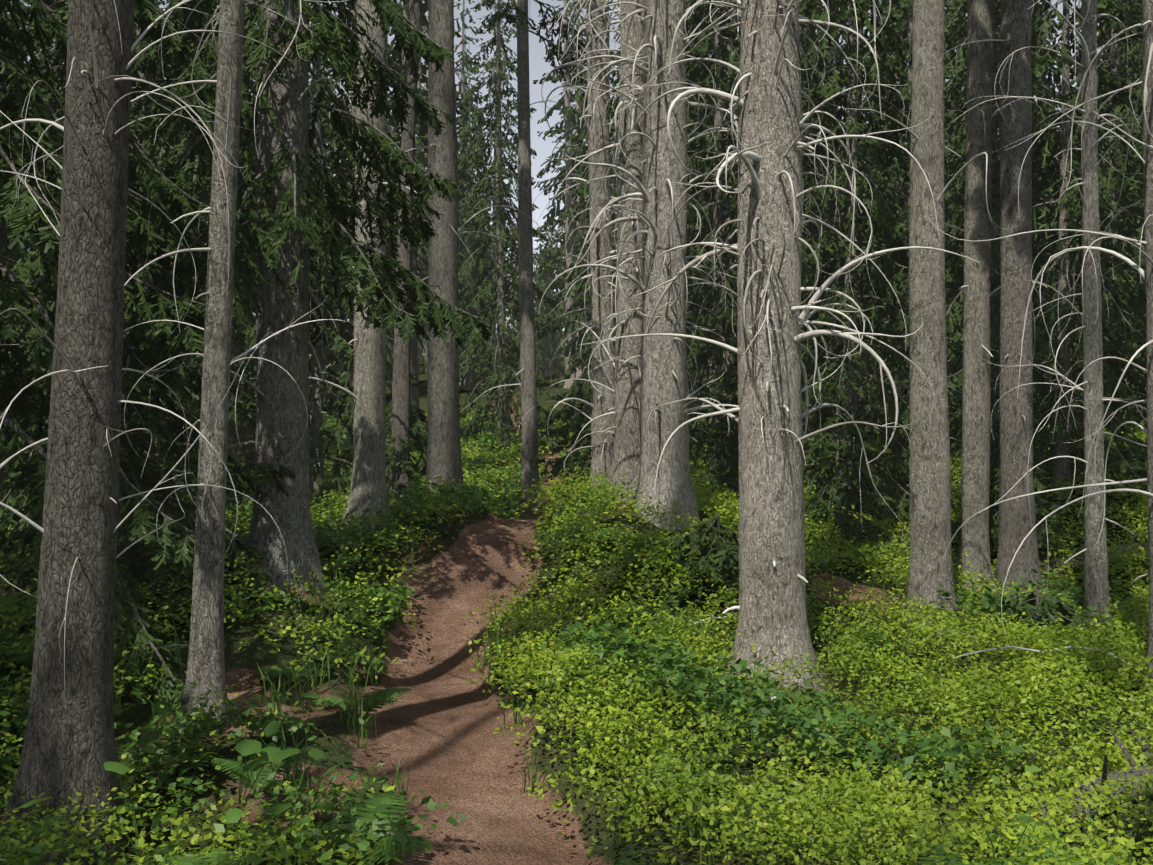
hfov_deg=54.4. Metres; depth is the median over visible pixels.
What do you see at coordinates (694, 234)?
forest tree
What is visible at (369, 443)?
tree
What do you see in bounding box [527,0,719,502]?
tree
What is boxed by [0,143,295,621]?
tree
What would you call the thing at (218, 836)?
huckleberry shrub
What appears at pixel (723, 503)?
huckleberry shrub
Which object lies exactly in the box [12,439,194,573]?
tree sapling
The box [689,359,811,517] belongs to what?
tree sapling
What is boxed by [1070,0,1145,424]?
forest tree
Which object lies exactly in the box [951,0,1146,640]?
tree
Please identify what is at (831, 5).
forest tree
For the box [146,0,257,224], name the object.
forest tree
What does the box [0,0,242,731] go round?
tree
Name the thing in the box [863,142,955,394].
forest tree
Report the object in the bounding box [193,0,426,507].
tree
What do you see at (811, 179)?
tree
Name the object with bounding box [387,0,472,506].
tree
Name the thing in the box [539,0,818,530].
tree
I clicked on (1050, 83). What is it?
forest tree
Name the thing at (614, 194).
tree
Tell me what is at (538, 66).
sky
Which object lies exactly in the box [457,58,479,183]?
forest tree
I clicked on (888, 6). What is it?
forest tree
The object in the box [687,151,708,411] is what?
forest tree
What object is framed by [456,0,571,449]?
tree
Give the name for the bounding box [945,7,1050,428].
forest tree
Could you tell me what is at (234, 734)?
herb shrub
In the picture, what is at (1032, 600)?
young conifer
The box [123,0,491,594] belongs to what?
tree
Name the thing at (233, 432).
tree
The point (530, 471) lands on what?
tree
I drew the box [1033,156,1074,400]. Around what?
forest tree
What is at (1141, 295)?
forest tree
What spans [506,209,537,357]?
forest tree
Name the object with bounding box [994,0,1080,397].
forest tree
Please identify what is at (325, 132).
forest tree
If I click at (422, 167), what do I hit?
forest tree
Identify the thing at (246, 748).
bigleaf plant
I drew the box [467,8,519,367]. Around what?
forest tree
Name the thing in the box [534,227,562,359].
forest tree
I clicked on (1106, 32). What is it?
forest tree
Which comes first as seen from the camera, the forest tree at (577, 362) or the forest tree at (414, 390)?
the forest tree at (414, 390)
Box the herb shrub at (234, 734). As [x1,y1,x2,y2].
[0,404,553,864]
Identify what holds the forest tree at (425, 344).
on the ground
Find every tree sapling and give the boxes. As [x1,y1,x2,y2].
[2,413,170,526]
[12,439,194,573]
[342,401,482,507]
[530,377,590,509]
[642,511,738,611]
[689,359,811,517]
[803,404,909,558]
[951,466,1080,580]
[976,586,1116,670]
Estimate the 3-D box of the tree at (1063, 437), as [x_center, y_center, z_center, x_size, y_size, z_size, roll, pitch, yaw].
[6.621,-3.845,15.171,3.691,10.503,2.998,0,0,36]
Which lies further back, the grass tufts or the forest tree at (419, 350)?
the forest tree at (419, 350)
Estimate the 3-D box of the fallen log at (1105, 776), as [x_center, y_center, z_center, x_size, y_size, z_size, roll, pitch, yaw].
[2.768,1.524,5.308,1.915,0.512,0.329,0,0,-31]
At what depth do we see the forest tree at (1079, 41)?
79.17 m
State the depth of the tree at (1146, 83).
7.12 m
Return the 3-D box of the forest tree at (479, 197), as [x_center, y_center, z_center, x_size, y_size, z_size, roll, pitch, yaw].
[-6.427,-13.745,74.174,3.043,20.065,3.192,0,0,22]
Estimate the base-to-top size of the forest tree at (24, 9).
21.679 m
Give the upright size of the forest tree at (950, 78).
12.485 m
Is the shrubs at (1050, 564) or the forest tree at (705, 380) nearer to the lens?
the shrubs at (1050, 564)
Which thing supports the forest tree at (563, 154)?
on the ground
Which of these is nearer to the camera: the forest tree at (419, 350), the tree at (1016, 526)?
the tree at (1016, 526)
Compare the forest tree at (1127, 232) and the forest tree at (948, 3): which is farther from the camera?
the forest tree at (948, 3)
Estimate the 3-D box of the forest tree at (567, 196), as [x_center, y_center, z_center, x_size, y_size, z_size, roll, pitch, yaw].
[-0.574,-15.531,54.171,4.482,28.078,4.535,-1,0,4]
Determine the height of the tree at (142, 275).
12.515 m
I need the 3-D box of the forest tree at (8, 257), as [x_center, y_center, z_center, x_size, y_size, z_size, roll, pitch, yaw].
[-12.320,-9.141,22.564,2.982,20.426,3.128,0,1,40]
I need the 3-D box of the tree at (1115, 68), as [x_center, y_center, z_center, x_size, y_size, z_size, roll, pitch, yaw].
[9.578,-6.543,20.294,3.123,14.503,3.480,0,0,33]
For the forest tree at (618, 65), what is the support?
on the ground
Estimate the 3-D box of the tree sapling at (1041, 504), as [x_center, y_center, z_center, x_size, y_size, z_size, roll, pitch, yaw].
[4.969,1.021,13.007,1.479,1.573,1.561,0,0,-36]
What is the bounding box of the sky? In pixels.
[8,0,1103,332]
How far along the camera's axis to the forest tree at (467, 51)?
83.84 m
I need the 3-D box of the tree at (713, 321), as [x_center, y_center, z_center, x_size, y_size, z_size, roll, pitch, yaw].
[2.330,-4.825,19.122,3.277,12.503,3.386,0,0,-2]
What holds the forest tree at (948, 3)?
on the ground
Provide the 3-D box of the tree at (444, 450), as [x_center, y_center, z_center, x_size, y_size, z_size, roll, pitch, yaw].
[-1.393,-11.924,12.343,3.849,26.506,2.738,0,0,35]
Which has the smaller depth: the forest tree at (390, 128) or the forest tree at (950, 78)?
the forest tree at (950, 78)
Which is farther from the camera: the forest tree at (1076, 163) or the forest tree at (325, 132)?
the forest tree at (325, 132)
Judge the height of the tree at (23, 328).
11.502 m
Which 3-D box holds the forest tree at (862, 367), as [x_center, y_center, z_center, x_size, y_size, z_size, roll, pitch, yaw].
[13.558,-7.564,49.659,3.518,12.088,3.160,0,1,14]
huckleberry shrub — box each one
[0,404,564,864]
[449,391,1152,864]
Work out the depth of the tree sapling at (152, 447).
11.37 m
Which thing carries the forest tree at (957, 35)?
on the ground
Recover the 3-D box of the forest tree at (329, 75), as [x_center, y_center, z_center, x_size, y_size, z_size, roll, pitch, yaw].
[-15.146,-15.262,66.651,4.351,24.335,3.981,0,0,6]
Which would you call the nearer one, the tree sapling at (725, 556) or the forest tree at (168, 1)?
the tree sapling at (725, 556)
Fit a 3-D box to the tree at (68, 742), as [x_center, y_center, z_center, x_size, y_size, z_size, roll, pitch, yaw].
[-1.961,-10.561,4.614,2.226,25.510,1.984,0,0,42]
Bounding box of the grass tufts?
[0,462,1152,864]
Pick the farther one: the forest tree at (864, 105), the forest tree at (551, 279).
the forest tree at (551, 279)
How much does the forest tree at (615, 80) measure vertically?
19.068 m
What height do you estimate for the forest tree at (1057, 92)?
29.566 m
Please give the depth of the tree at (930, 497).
9.93 m
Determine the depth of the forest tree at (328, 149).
45.36 m
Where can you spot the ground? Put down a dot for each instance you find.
(438, 723)
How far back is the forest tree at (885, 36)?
47.20 m
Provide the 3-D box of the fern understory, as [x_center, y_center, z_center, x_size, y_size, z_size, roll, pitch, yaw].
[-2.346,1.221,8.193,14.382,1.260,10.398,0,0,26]
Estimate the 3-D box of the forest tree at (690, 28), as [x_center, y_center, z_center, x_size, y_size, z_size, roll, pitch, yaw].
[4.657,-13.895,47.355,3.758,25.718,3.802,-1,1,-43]
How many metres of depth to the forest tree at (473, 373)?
57.98 m
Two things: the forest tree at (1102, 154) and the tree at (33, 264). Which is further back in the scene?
the forest tree at (1102, 154)
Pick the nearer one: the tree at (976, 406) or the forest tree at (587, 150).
the tree at (976, 406)
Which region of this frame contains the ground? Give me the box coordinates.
[0,333,1152,864]
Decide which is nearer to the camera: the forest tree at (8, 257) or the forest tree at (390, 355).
the forest tree at (8, 257)
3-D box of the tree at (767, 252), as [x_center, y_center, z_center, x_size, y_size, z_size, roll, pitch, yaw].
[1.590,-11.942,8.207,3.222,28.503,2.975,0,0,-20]
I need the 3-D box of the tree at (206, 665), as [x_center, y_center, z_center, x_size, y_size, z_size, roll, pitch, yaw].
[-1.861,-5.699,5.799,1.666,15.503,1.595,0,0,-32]
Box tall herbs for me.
[518,390,1148,815]
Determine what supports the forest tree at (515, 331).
on the ground
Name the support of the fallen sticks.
on the ground
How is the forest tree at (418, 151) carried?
on the ground
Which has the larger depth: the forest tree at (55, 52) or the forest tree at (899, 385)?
the forest tree at (899, 385)
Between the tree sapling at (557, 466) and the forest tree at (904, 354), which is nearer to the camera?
the tree sapling at (557, 466)
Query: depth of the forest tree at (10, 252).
18.23 m
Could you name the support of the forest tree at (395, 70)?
on the ground
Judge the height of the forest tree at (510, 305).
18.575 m
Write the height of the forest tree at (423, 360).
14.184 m
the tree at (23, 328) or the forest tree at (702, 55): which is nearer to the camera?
the tree at (23, 328)
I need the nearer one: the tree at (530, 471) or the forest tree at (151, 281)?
the tree at (530, 471)
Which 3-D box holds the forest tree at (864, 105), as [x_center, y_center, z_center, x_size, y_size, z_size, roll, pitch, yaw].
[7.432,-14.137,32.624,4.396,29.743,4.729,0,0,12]
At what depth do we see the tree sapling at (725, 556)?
9.46 m
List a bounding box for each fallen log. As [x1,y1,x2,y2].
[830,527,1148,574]
[1023,726,1152,843]
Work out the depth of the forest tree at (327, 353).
40.88 m
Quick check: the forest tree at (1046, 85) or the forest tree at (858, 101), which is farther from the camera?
the forest tree at (1046, 85)
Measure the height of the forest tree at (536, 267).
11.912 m
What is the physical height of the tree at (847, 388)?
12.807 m
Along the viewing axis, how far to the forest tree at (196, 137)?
34.57 m
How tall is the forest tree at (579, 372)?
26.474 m
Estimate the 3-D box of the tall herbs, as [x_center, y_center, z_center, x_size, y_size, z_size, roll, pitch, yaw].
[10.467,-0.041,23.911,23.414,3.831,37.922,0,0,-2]
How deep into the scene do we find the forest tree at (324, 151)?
49.48 m
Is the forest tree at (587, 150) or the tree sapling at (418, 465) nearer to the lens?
the tree sapling at (418, 465)
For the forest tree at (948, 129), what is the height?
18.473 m
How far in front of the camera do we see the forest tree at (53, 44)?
57.24 m
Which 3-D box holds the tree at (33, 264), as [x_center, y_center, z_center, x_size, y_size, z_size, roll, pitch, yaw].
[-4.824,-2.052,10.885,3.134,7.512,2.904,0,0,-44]
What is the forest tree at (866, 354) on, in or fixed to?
on the ground
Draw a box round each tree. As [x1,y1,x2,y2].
[0,0,36,340]
[0,0,38,475]
[0,0,64,500]
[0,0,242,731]
[0,0,255,556]
[0,0,347,864]
[0,44,41,309]
[0,107,28,331]
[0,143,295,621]
[8,0,66,421]
[22,1,182,359]
[30,0,256,508]
[41,39,59,62]
[51,0,376,730]
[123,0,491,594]
[128,0,195,398]
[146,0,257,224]
[155,0,206,223]
[155,0,253,409]
[158,0,323,473]
[179,0,327,461]
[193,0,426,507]
[253,0,473,530]
[308,2,348,390]
[308,86,349,416]
[309,0,349,186]
[309,0,427,449]
[309,138,344,388]
[320,51,340,325]
[324,1,422,272]
[336,0,490,435]
[336,214,393,395]
[386,0,427,336]
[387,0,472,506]
[387,330,424,372]
[388,340,422,358]
[390,0,556,508]
[397,28,427,361]
[416,24,427,356]
[416,63,427,332]
[418,300,478,374]
[422,50,509,393]
[423,0,504,385]
[424,189,479,375]
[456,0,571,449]
[456,30,491,308]
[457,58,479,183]
[458,0,611,507]
[466,85,496,353]
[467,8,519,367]
[491,131,518,320]
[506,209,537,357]
[506,247,541,370]
[508,0,632,499]
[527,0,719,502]
[531,0,589,387]
[533,216,564,377]
[533,242,543,350]
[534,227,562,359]
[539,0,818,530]
[542,0,590,378]
[542,51,575,361]
[544,229,563,347]
[547,245,562,350]
[549,8,589,368]
[549,51,619,428]
[550,89,587,344]
[564,28,731,456]
[569,90,617,427]
[571,28,611,368]
[579,0,980,701]
[610,4,620,188]
[611,0,737,370]
[611,12,619,193]
[685,0,811,475]
[685,0,818,433]
[687,0,703,278]
[687,0,740,426]
[687,12,714,418]
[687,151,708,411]
[688,0,740,250]
[701,0,845,469]
[702,0,907,444]
[798,0,999,523]
[809,0,907,428]
[810,4,862,371]
[822,2,888,400]
[827,0,1006,638]
[838,0,966,445]
[843,0,906,375]
[844,71,906,430]
[845,0,907,394]
[845,0,966,348]
[860,351,887,382]
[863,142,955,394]
[870,0,1142,482]
[877,3,947,243]
[901,0,1033,594]
[902,0,1082,385]
[906,0,1046,602]
[923,0,1152,705]
[944,0,966,397]
[944,2,966,219]
[944,51,962,402]
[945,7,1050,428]
[949,0,1146,503]
[949,4,1055,248]
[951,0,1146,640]
[961,2,1081,297]
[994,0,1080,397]
[1033,0,1146,443]
[1033,2,1142,425]
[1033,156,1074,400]
[1034,20,1061,232]
[1039,18,1057,164]
[1048,102,1103,398]
[1059,0,1099,186]
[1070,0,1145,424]
[1077,0,1142,276]
[1104,47,1146,466]
[1115,1,1146,431]
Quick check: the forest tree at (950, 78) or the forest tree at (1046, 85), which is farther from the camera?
the forest tree at (1046, 85)
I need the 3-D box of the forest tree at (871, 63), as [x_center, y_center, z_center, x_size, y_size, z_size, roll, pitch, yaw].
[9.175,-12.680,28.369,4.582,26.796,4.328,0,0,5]
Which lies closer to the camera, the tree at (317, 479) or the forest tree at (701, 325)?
the tree at (317, 479)
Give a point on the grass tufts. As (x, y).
(356, 700)
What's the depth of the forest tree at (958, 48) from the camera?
46.94 m
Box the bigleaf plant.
[0,594,343,863]
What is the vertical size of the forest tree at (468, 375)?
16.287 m
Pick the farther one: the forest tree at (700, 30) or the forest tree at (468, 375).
the forest tree at (468, 375)
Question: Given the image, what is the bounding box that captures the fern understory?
[0,488,1152,864]
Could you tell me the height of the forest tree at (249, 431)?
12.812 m
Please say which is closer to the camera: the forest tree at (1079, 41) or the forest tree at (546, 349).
the forest tree at (546, 349)
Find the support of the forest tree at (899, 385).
on the ground
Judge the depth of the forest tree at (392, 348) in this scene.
65.33 m
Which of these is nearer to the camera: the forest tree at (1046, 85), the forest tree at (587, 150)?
the forest tree at (1046, 85)
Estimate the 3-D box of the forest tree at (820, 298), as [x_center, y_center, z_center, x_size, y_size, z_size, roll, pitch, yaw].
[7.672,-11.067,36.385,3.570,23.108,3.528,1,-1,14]
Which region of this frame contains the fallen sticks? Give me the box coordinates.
[116,611,1142,703]
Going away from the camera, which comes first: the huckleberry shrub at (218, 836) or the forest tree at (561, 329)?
the huckleberry shrub at (218, 836)
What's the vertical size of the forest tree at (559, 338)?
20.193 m
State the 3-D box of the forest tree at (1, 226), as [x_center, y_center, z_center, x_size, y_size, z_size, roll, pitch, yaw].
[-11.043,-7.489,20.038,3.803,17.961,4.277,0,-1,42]
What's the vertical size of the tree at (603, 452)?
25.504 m
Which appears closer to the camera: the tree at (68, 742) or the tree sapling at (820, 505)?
the tree at (68, 742)
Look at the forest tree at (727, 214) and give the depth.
25.63 m
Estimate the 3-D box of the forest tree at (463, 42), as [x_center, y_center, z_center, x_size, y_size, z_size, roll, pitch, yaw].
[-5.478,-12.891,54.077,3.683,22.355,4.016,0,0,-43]
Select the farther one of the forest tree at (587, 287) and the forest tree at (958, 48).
the forest tree at (958, 48)
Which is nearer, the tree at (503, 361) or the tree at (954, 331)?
the tree at (954, 331)
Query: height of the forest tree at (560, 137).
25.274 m
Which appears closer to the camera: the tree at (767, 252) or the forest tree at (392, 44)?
the tree at (767, 252)
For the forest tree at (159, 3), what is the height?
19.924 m
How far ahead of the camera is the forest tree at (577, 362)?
37.53 m
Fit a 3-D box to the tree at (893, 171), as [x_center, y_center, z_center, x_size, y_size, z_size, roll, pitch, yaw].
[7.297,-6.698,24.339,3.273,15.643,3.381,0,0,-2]

